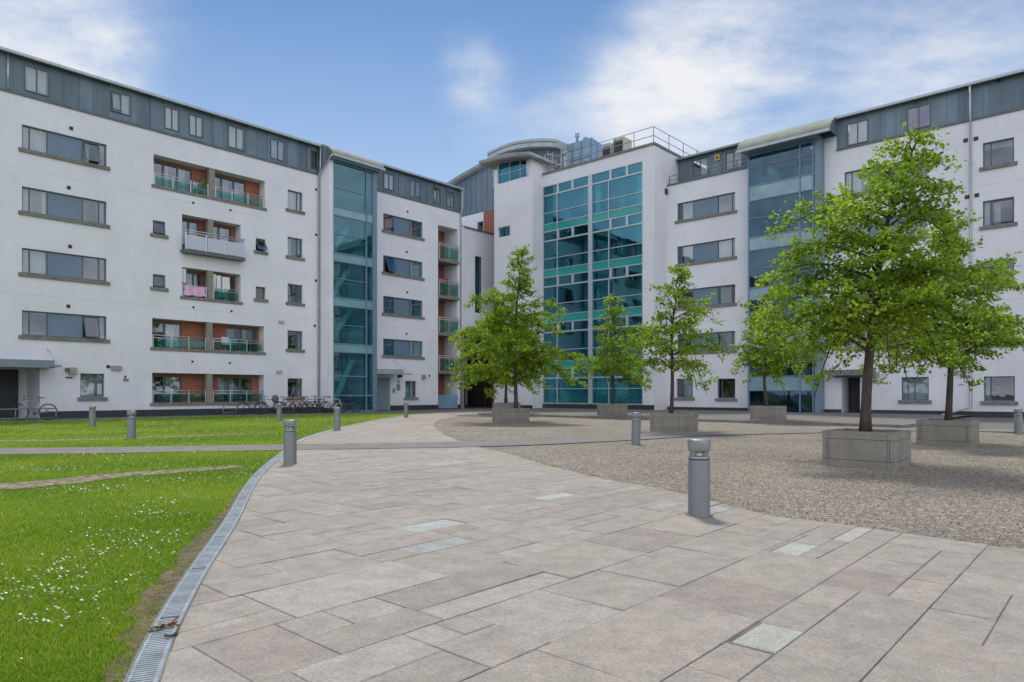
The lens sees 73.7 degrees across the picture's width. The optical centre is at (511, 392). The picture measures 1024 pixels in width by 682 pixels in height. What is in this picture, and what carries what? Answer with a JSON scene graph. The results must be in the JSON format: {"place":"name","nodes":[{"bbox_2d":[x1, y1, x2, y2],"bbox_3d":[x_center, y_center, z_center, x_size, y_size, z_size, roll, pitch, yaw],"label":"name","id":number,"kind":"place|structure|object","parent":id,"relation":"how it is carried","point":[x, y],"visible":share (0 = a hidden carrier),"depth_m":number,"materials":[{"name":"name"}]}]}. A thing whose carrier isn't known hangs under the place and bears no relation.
{"place":"outdoors","nodes":[
{"label":"outdoors","id":0,"kind":"place"},
{"bbox_2d":[0,412,431,681],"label":"lawn","id":1,"kind":"structure","parent":0,"point":[353,415],"depth_m":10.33,"materials":[{"name":"green plant"}]},
{"bbox_2d":[89,406,95,426],"bbox_3d":[-14.053,0.790,22.866,0.250,0.716,0.250,0,0,-21],"label":"bollard","id":2,"kind":"object","parent":1,"relation":"on","point":[92,416],"visible":0.95,"depth_m":22.79,"materials":[{"name":"metal"}]},
{"bbox_2d":[0,465,242,488],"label":"brick strip","id":3,"kind":"object","parent":1,"relation":"on","point":[42,483],"visible":0.88,"depth_m":9.06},
{"bbox_2d":[127,411,135,439],"bbox_3d":[-9.318,0.790,16.721,0.250,0.716,0.250,0,0,20],"label":"bollard","id":4,"kind":"object","parent":1,"relation":"on","point":[131,425],"visible":0.91,"depth_m":16.64,"materials":[{"name":"metal"}]},
{"bbox_2d":[0,433,272,441],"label":"brick strip","id":5,"kind":"object","parent":1,"relation":"on","point":[111,438],"visible":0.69,"depth_m":16.65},
{"bbox_2d":[104,488,241,681],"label":"soil","id":6,"kind":"structure","parent":1,"relation":"on","point":[167,574],"depth_m":3.83,"materials":[{"name":"brown soil"}]},
{"bbox_2d":[0,415,378,658],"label":"daisies","id":7,"kind":"object","parent":1,"relation":"on","point":[43,619],"visible":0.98,"depth_m":4.86,"materials":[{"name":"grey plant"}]},
{"bbox_2d":[276,404,281,420],"bbox_3d":[-9.498,0.790,27.840,0.250,0.716,0.250,0,0,-30],"label":"bollard","id":8,"kind":"object","parent":1,"relation":"on","point":[279,412],"visible":0.91,"depth_m":27.75,"materials":[{"name":"metal"}]},
{"bbox_2d":[0,428,1023,453],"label":"cross path","id":9,"kind":"structure","parent":0,"point":[64,450],"depth_m":14.67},
{"bbox_2d":[0,404,1023,432],"bbox_3d":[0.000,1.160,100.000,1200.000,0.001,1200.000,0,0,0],"label":"ground","id":10,"kind":"structure","parent":0,"point":[995,423],"depth_m":32.21,"materials":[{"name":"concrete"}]},
{"bbox_2d":[0,408,56,420],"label":"bicycle rack","id":11,"kind":"object","parent":10,"relation":"on","point":[15,418],"visible":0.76,"depth_m":28.08,"materials":[{"name":"grey metal"}]},
{"bbox_2d":[9,396,57,420],"bbox_3d":[-20.192,0.644,28.834,0.592,1.031,1.747,-4,-2,39],"label":"bicycle","id":12,"kind":"object","parent":10,"relation":"on","point":[34,412],"visible":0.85,"depth_m":28.84,"materials":[{"name":"black metal"}]},
{"bbox_2d":[0,46,463,419],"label":"apartment building","id":13,"kind":"structure","parent":10,"relation":"on","point":[333,264],"depth_m":35.97,"materials":[{"name":"paint"}]},
{"bbox_2d":[24,64,48,96],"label":"window","id":14,"kind":"structure","parent":13,"relation":"in","point":[34,79],"depth_m":30.38,"materials":[{"name":"grey glass"}]},
{"bbox_2d":[18,125,109,170],"bbox_3d":[-20.399,-11.171,31.190,0.600,1.214,3.602,0,0,42],"label":"window","id":15,"kind":"structure","parent":13,"relation":"in","point":[35,141],"depth_m":31.01,"materials":[{"name":"blue"}]},
{"bbox_2d":[18,187,109,228],"bbox_3d":[-20.460,-8.437,31.245,0.435,1.261,3.602,0,0,42],"label":"window","id":16,"kind":"structure","parent":13,"relation":"in","point":[55,206],"depth_m":31.13,"materials":[{"name":"blue"}]},
{"bbox_2d":[18,248,109,284],"bbox_3d":[-20.460,-5.740,31.245,0.435,1.257,3.602,0,0,42],"label":"window","id":17,"kind":"structure","parent":13,"relation":"in","point":[35,263],"depth_m":30.93,"materials":[{"name":"blue"}]},
{"bbox_2d":[18,310,109,342],"bbox_3d":[-20.399,-2.997,31.190,0.600,1.261,3.602,0,0,42],"label":"window","id":18,"kind":"structure","parent":13,"relation":"in","point":[59,326],"depth_m":31.28,"materials":[{"name":"grey glass"}]},
{"bbox_2d":[77,373,107,400],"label":"window","id":19,"kind":"structure","parent":13,"relation":"in","point":[91,385],"depth_m":32.14,"materials":[{"name":"grey"}]},
{"bbox_2d":[110,90,130,116],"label":"window","id":20,"kind":"structure","parent":13,"relation":"in","point":[118,101],"depth_m":32.91,"materials":[{"name":"grey glass"}]},
{"bbox_2d":[150,220,168,238],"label":"window","id":21,"kind":"structure","parent":13,"relation":"in","point":[155,234],"depth_m":34.14,"materials":[{"name":"grey"}]},
{"bbox_2d":[150,274,168,291],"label":"window","id":22,"kind":"structure","parent":13,"relation":"in","point":[161,288],"depth_m":34.14,"materials":[{"name":"grey"}]},
{"bbox_2d":[164,105,178,131],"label":"window","id":23,"kind":"structure","parent":13,"relation":"in","point":[170,115],"depth_m":34.64,"materials":[{"name":"grey glass"}]},
{"bbox_2d":[183,285,205,296],"bbox_3d":[-16.452,-5.269,35.426,0.064,0.522,1.135,0,0,42],"label":"towel","id":24,"kind":"object","parent":13,"relation":"hanging from","point":[195,291],"visible":1,"depth_m":35.41,"materials":[{"name":"pink fabric"}]},
{"bbox_2d":[189,113,202,138],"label":"window","id":25,"kind":"structure","parent":13,"relation":"in","point":[194,122],"depth_m":35.55,"materials":[{"name":"grey glass"}]},
{"bbox_2d":[193,182,204,194],"bbox_3d":[-16.486,-10.700,35.955,0.460,0.880,0.460,0,0,42],"label":"chair","id":26,"kind":"object","parent":13,"relation":"on","point":[195,188],"visible":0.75,"depth_m":35.95,"materials":[{"name":"teal plastic"}]},
{"bbox_2d":[192,178,217,194],"bbox_3d":[-16.339,-10.863,36.219,0.985,0.965,1.325,0,0,63],"label":"potted plant","id":27,"kind":"object","parent":13,"relation":"on","point":[201,187],"visible":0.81,"depth_m":36.05,"materials":[{"name":"green plant"}]},
{"bbox_2d":[221,337,229,349],"bbox_3d":[-15.464,-2.607,37.083,0.460,0.880,0.460,0,0,42],"label":"chair","id":28,"kind":"object","parent":13,"relation":"on","point":[224,343],"visible":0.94,"depth_m":37.13,"materials":[{"name":"white plastic"}]},
{"bbox_2d":[222,277,229,290],"bbox_3d":[-15.424,-5.861,36.799,0.434,0.767,0.057,0,0,-45],"label":"garment","id":29,"kind":"object","parent":13,"relation":"hanging from","point":[225,283],"visible":1,"depth_m":36.81,"materials":[{"name":"white fabric"}]},
{"bbox_2d":[229,337,239,350],"bbox_3d":[-15.198,-2.607,37.376,0.460,0.880,0.460,0,0,42],"label":"chair","id":30,"kind":"object","parent":13,"relation":"on","point":[233,343],"visible":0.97,"depth_m":37.46,"materials":[{"name":"teal paint"}]},
{"bbox_2d":[228,124,244,150],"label":"window","id":31,"kind":"structure","parent":13,"relation":"in","point":[234,134],"depth_m":37.17,"materials":[{"name":"grey glass"}]},
{"bbox_2d":[254,238,267,254],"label":"window","id":32,"kind":"structure","parent":13,"relation":"in","point":[263,252],"depth_m":38.14,"materials":[{"name":"grey"}]},
{"bbox_2d":[254,287,267,302],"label":"window","id":33,"kind":"structure","parent":13,"relation":"in","point":[258,298],"depth_m":38.30,"materials":[{"name":"grey glass"}]},
{"bbox_2d":[270,137,284,161],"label":"window","id":34,"kind":"structure","parent":13,"relation":"in","point":[275,144],"depth_m":38.97,"materials":[{"name":"grey glass"}]},
{"bbox_2d":[286,190,304,214],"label":"window","id":35,"kind":"structure","parent":13,"relation":"in","point":[293,197],"depth_m":39.92,"materials":[{"name":"grey glass"}]},
{"bbox_2d":[286,237,304,260],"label":"window","id":36,"kind":"structure","parent":13,"relation":"in","point":[288,256],"depth_m":39.83,"materials":[{"name":"grey glass"}]},
{"bbox_2d":[286,284,304,306],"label":"window","id":37,"kind":"structure","parent":13,"relation":"in","point":[289,302],"depth_m":39.83,"materials":[{"name":"grey"}]},
{"bbox_2d":[286,331,304,352],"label":"window","id":38,"kind":"structure","parent":13,"relation":"in","point":[299,349],"depth_m":39.93,"materials":[{"name":"grey"}]},
{"bbox_2d":[286,378,304,399],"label":"window","id":39,"kind":"structure","parent":13,"relation":"in","point":[299,396],"depth_m":40.06,"materials":[{"name":"grey"}]},
{"bbox_2d":[311,150,317,169],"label":"window","id":40,"kind":"structure","parent":13,"relation":"in","point":[316,168],"depth_m":40.75,"materials":[{"name":"grey"}]},
{"bbox_2d":[383,172,393,190],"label":"window","id":41,"kind":"structure","parent":13,"relation":"in","point":[387,178],"depth_m":44.82,"materials":[{"name":"grey glass"}]},
{"bbox_2d":[377,361,412,409],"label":"entrance canopy","id":42,"kind":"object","parent":13,"relation":"in","point":[382,383],"depth_m":44.43,"materials":[{"name":"metal"}]},
{"bbox_2d":[382,214,424,240],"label":"window","id":43,"kind":"structure","parent":13,"relation":"in","point":[403,227],"depth_m":45.64,"materials":[{"name":"grey"}]},
{"bbox_2d":[382,255,424,280],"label":"window","id":44,"kind":"structure","parent":13,"relation":"in","point":[404,268],"depth_m":45.83,"materials":[{"name":"grey"}]},
{"bbox_2d":[382,296,424,319],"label":"window","id":45,"kind":"structure","parent":13,"relation":"in","point":[401,307],"depth_m":45.64,"materials":[{"name":"grey glass"}]},
{"bbox_2d":[382,339,424,359],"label":"window","id":46,"kind":"structure","parent":13,"relation":"in","point":[402,349],"depth_m":45.90,"materials":[{"name":"grey"}]},
{"bbox_2d":[404,381,417,399],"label":"window","id":47,"kind":"structure","parent":13,"relation":"in","point":[408,384],"depth_m":46.30,"materials":[{"name":"grey"}]},
{"bbox_2d":[410,179,420,198],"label":"window","id":48,"kind":"structure","parent":13,"relation":"in","point":[411,180],"depth_m":46.33,"materials":[{"name":"grey glass"}]},
{"bbox_2d":[433,187,440,203],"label":"window","id":49,"kind":"structure","parent":13,"relation":"in","point":[435,190],"depth_m":47.96,"materials":[{"name":"grey glass"}]},
{"bbox_2d":[438,278,451,294],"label":"potted plant","id":50,"kind":"object","parent":13,"relation":"on","point":[444,286],"visible":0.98,"depth_m":48.42,"materials":[{"name":"green plant"}]},
{"bbox_2d":[442,356,452,370],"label":"potted plant","id":51,"kind":"object","parent":13,"relation":"on","point":[448,362],"visible":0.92,"depth_m":48.91,"materials":[{"name":"green plant"}]},
{"bbox_2d":[446,190,453,207],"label":"window","id":52,"kind":"structure","parent":13,"relation":"in","point":[448,193],"depth_m":48.90,"materials":[{"name":"grey glass"}]},
{"bbox_2d":[237,396,265,414],"bbox_3d":[-13.740,0.663,36.053,0.592,1.031,1.747,1,1,34],"label":"bicycle","id":53,"kind":"object","parent":10,"relation":"on","point":[250,409],"visible":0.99,"depth_m":35.98,"materials":[{"name":"black metal"}]},
{"bbox_2d":[256,396,286,413],"bbox_3d":[-13.081,0.663,37.063,1.747,1.031,0.592,0,2,-41],"label":"bicycle","id":54,"kind":"object","parent":10,"relation":"on","point":[271,408],"visible":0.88,"depth_m":37.07,"materials":[{"name":"black metal"}]},
{"bbox_2d":[273,396,300,413],"bbox_3d":[-12.557,0.663,38.133,1.747,1.031,0.592,0,-1,-45],"label":"bicycle","id":55,"kind":"object","parent":10,"relation":"on","point":[288,406],"visible":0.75,"depth_m":38.13,"materials":[{"name":"black metal"}]},
{"bbox_2d":[283,395,312,413],"bbox_3d":[-12.026,0.664,38.446,1.747,1.031,0.592,0,-3,-40],"label":"bicycle","id":56,"kind":"object","parent":10,"relation":"on","point":[300,408],"visible":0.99,"depth_m":38.45,"materials":[{"name":"black metal"}]},
{"bbox_2d":[307,395,332,412],"bbox_3d":[-11.003,0.664,39.186,0.592,1.031,1.747,5,3,42],"label":"bicycle","id":57,"kind":"object","parent":10,"relation":"on","point":[318,405],"visible":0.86,"depth_m":39.05,"materials":[{"name":"black metal"}]},
{"bbox_2d":[319,396,346,412],"bbox_3d":[-10.252,0.663,39.190,1.747,1.031,0.592,0,-1,-40],"label":"bicycle","id":58,"kind":"object","parent":10,"relation":"on","point":[332,408],"visible":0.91,"depth_m":39.06,"materials":[{"name":"grey metal"}]},
{"bbox_2d":[335,395,360,411],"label":"bicycle","id":59,"kind":"object","parent":10,"relation":"on","point":[349,406],"visible":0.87,"depth_m":40.29,"materials":[{"name":"black metal"}]},
{"bbox_2d":[447,164,493,406],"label":"building","id":60,"kind":"structure","parent":10,"relation":"on","point":[475,182],"depth_m":55.59,"materials":[{"name":"metal"}]},
{"bbox_2d":[461,225,493,408],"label":"link building","id":61,"kind":"structure","parent":10,"relation":"on","point":[477,261],"depth_m":51.34,"materials":[{"name":"white paint"}]},
{"bbox_2d":[479,126,706,409],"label":"office building","id":62,"kind":"structure","parent":10,"relation":"on","point":[585,218],"depth_m":46.14,"materials":[{"name":"paint"}]},
{"bbox_2d":[499,226,509,237],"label":"window","id":63,"kind":"structure","parent":62,"relation":"in","point":[504,231],"depth_m":49.67,"materials":[{"name":"glass"}]},
{"bbox_2d":[498,160,525,183],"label":"window","id":64,"kind":"structure","parent":62,"relation":"in","point":[510,171],"depth_m":49.22,"materials":[{"name":"glass"}]},
{"bbox_2d":[478,408,915,427],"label":"kerb","id":65,"kind":"structure","parent":10,"relation":"on","point":[907,425],"depth_m":25.68,"materials":[{"name":"concrete"}]},
{"bbox_2d":[0,0,1023,182],"label":"sky","id":66,"kind":"structure","parent":0,"point":[427,88],"materials":[{"name":"blue"}]},
{"bbox_2d":[160,412,1023,681],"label":"path","id":67,"kind":"structure","parent":0,"point":[363,541],"depth_m":4.00,"materials":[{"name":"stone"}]},
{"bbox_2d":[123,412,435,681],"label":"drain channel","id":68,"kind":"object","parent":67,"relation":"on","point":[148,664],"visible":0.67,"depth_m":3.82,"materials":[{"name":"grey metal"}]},
{"bbox_2d":[146,617,179,630],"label":"dead leaves","id":69,"kind":"object","parent":68,"relation":"on","point":[172,623],"visible":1,"depth_m":3.29,"materials":[{"name":"brown plant"}]},
{"bbox_2d":[282,420,297,464],"bbox_3d":[-3.548,0.784,10.918,0.250,0.716,0.250,0,0,-40],"label":"bollard","id":70,"kind":"object","parent":67,"relation":"on","point":[290,443],"visible":1,"depth_m":10.83,"materials":[{"name":"metal"}]},
{"bbox_2d":[333,407,340,430],"bbox_3d":[-5.314,0.784,20.737,0.250,0.716,0.250,0,0,10],"label":"bollard","id":71,"kind":"object","parent":67,"relation":"on","point":[337,418],"visible":1,"depth_m":20.65,"materials":[{"name":"metal"}]},
{"bbox_2d":[404,402,407,416],"bbox_3d":[-4.938,0.790,31.817,0.250,0.716,0.250,0,0,29],"label":"bollard","id":72,"kind":"object","parent":67,"relation":"on","point":[405,409],"visible":0.94,"depth_m":31.73,"materials":[{"name":"metal"}]},
{"bbox_2d":[685,438,712,517],"bbox_3d":[1.743,0.784,6.363,0.250,0.716,0.250,0,0,0],"label":"bollard","id":73,"kind":"object","parent":67,"relation":"on","point":[699,480],"visible":1,"depth_m":6.28,"materials":[{"name":"metal"}]},
{"bbox_2d":[486,408,966,424],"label":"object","id":74,"kind":"structure","parent":0,"point":[877,418],"depth_m":32.03,"materials":[{"name":"grey concrete"}]},
{"bbox_2d":[493,402,520,407],"bbox_3d":[-0.282,0.785,35.999,1.040,0.550,1.043,0,0,42],"label":"planter","id":75,"kind":"object","parent":74,"relation":"on","point":[504,405],"visible":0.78,"depth_m":35.59,"materials":[{"name":"concrete"}]},
{"bbox_2d":[448,303,534,402],"bbox_3d":[-1.044,-2.103,36.180,4.826,5.329,4.617,0,0,0],"label":"tree","id":76,"kind":"object","parent":75,"relation":"in","point":[456,379],"visible":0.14,"depth_m":35.81,"materials":[{"name":"green plant"}]},
{"bbox_2d":[597,403,627,415],"bbox_3d":[4.743,0.785,32.299,1.040,0.550,1.043,0,0,42],"label":"planter","id":77,"kind":"object","parent":74,"relation":"on","point":[608,409],"visible":1,"depth_m":31.95,"materials":[{"name":"concrete"}]},
{"bbox_2d":[570,293,662,403],"bbox_3d":[5.143,-2.164,32.355,4.092,5.460,3.832,0,0,-34],"label":"tree","id":78,"kind":"object","parent":77,"relation":"in","point":[610,364],"visible":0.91,"depth_m":32.07,"materials":[{"name":"green plant"}]},
{"bbox_2d":[750,406,786,420],"bbox_3d":[10.063,0.785,26.799,1.040,0.550,1.043,0,0,42],"label":"planter","id":79,"kind":"object","parent":74,"relation":"on","point":[774,413],"visible":1,"depth_m":26.43,"materials":[{"name":"concrete"}]},
{"bbox_2d":[724,300,809,405],"bbox_3d":[9.953,-1.559,26.808,3.068,4.253,3.969,0,0,0],"label":"tree","id":80,"kind":"object","parent":79,"relation":"in","point":[768,363],"visible":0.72,"depth_m":26.68,"materials":[{"name":"green plant"}]},
{"bbox_2d":[433,414,1023,548],"bbox_3d":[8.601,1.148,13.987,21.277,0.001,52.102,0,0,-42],"label":"gravel bed","id":81,"kind":"object","parent":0,"point":[475,424],"visible":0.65,"depth_m":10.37,"materials":[{"name":"grey gravel"}]},
{"bbox_2d":[492,408,529,422],"bbox_3d":[-0.043,0.873,26.899,1.040,0.550,1.043,0,0,42],"label":"planter","id":82,"kind":"object","parent":81,"relation":"on","point":[510,415],"visible":0.96,"depth_m":26.54,"materials":[{"name":"concrete"}]},
{"bbox_2d":[445,244,584,407],"bbox_3d":[0.060,-2.615,26.839,5.444,6.550,4.903,0,0,0],"label":"tree","id":83,"kind":"object","parent":82,"relation":"in","point":[527,338],"visible":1,"depth_m":26.45,"materials":[{"name":"green plant"}]},
{"bbox_2d":[631,412,640,444],"bbox_3d":[2.776,0.790,15.257,0.250,0.716,0.250,2,0,-11],"label":"bollard","id":84,"kind":"object","parent":81,"relation":"on","point":[636,429],"visible":1,"depth_m":15.17,"materials":[{"name":"metal"}]},
{"bbox_2d":[650,412,697,431],"bbox_3d":[4.844,0.873,20.399,1.040,0.550,1.043,0,0,42],"label":"planter","id":85,"kind":"object","parent":81,"relation":"on","point":[672,422],"visible":0.98,"depth_m":20.03,"materials":[{"name":"concrete"}]},
{"bbox_2d":[613,262,725,412],"bbox_3d":[4.695,-1.655,20.540,3.239,4.642,3.012,0,0,0],"label":"tree","id":86,"kind":"object","parent":85,"relation":"in","point":[648,337],"visible":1,"depth_m":20.20,"materials":[{"name":"green plant"}]},
{"bbox_2d":[822,428,910,469],"bbox_3d":[5.691,0.873,10.949,1.040,0.550,1.043,0,0,42],"label":"planter","id":87,"kind":"object","parent":81,"relation":"on","point":[877,448],"visible":0.98,"depth_m":10.58,"materials":[{"name":"concrete"}]},
{"bbox_2d":[738,122,1020,431],"bbox_3d":[5.711,-1.816,11.210,3.827,4.957,3.716,0,0,23],"label":"tree","id":88,"kind":"object","parent":87,"relation":"in","point":[877,305],"visible":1,"depth_m":10.68,"materials":[{"name":"green plant"}]},
{"bbox_2d":[916,418,979,446],"bbox_3d":[9.769,0.873,15.299,1.040,0.550,1.043,0,0,42],"label":"planter","id":89,"kind":"object","parent":81,"relation":"on","point":[954,432],"visible":0.99,"depth_m":14.93,"materials":[{"name":"concrete"}]},
{"bbox_2d":[852,209,1023,419],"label":"tree","id":90,"kind":"object","parent":89,"relation":"in","point":[992,320],"visible":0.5,"depth_m":14.85,"materials":[{"name":"green plant"}]},
{"bbox_2d":[1014,409,1023,434],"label":"bollard","id":91,"kind":"object","parent":81,"relation":"on","point":[1018,422],"visible":1,"depth_m":18.79,"materials":[{"name":"metal"}]},
{"bbox_2d":[665,68,1023,417],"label":"apartment building","id":92,"kind":"structure","parent":0,"point":[734,196],"depth_m":36.84,"materials":[{"name":"white plaster"},{"name":"glass"},{"name":"grey metal"}]},
{"bbox_2d":[674,378,694,399],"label":"window","id":93,"kind":"structure","parent":92,"relation":"in","point":[688,390],"depth_m":43.07,"materials":[{"name":"grey glass"}]},
{"bbox_2d":[693,157,707,176],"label":"window","id":94,"kind":"structure","parent":92,"relation":"in","point":[705,157],"depth_m":43.64,"materials":[{"name":"grey glass"}]},
{"bbox_2d":[675,192,736,223],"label":"window","id":95,"kind":"structure","parent":92,"relation":"in","point":[707,207],"depth_m":42.15,"materials":[{"name":"grey glass"}]},
{"bbox_2d":[675,238,736,266],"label":"window","id":96,"kind":"structure","parent":92,"relation":"in","point":[721,250],"depth_m":41.88,"materials":[{"name":"grey"}]},
{"bbox_2d":[676,284,736,310],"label":"window","id":97,"kind":"structure","parent":92,"relation":"in","point":[727,290],"depth_m":41.57,"materials":[{"name":"grey glass"}]},
{"bbox_2d":[676,331,736,354],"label":"window","id":98,"kind":"structure","parent":92,"relation":"in","point":[727,338],"depth_m":41.46,"materials":[{"name":"grey glass"}]},
{"bbox_2d":[715,378,736,400],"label":"window","id":99,"kind":"structure","parent":92,"relation":"in","point":[722,398],"depth_m":41.14,"materials":[{"name":"black glass"}]},
{"bbox_2d":[726,151,741,169],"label":"window","id":100,"kind":"structure","parent":92,"relation":"in","point":[733,152],"depth_m":42.19,"materials":[{"name":"grey"}]},
{"bbox_2d":[847,119,867,145],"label":"window","id":101,"kind":"structure","parent":92,"relation":"in","point":[859,130],"depth_m":36.18,"materials":[{"name":"grey glass"}]},
{"bbox_2d":[841,326,929,350],"bbox_3d":[19.304,-2.939,35.331,4.119,1.387,0.435,0,0,42],"label":"window","id":102,"kind":"structure","parent":92,"relation":"in","point":[851,347],"depth_m":36.13,"materials":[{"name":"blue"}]},
{"bbox_2d":[845,158,929,196],"bbox_3d":[19.304,-11.099,35.331,4.119,1.387,0.435,0,0,42],"label":"window","id":103,"kind":"structure","parent":92,"relation":"in","point":[849,176],"depth_m":36.36,"materials":[{"name":"grey glass"}]},
{"bbox_2d":[845,215,929,248],"bbox_3d":[19.304,-8.379,35.331,4.119,1.387,0.435,0,0,42],"label":"window","id":104,"kind":"structure","parent":92,"relation":"in","point":[872,230],"depth_m":35.08,"materials":[{"name":"grey glass"}]},
{"bbox_2d":[898,377,931,403],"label":"window","id":105,"kind":"structure","parent":92,"relation":"in","point":[915,390],"depth_m":34.52,"materials":[{"name":"grey"}]},
{"bbox_2d":[907,103,930,130],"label":"window","id":106,"kind":"structure","parent":92,"relation":"in","point":[921,114],"depth_m":34.23,"materials":[{"name":"grey"}]},
{"bbox_2d":[979,138,1017,171],"bbox_3d":[22.876,-11.186,32.094,1.462,1.321,0.435,0,0,42],"label":"window","id":107,"kind":"structure","parent":92,"relation":"in","point":[1007,142],"depth_m":32.17,"materials":[{"name":"grey"}]},
{"bbox_2d":[979,197,1017,230],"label":"window","id":108,"kind":"structure","parent":92,"relation":"in","point":[987,205],"depth_m":32.25,"materials":[{"name":"grey glass"}]},
{"bbox_2d":[980,376,1017,404],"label":"window","id":109,"kind":"structure","parent":92,"relation":"in","point":[988,400],"depth_m":32.25,"materials":[{"name":"grey"}]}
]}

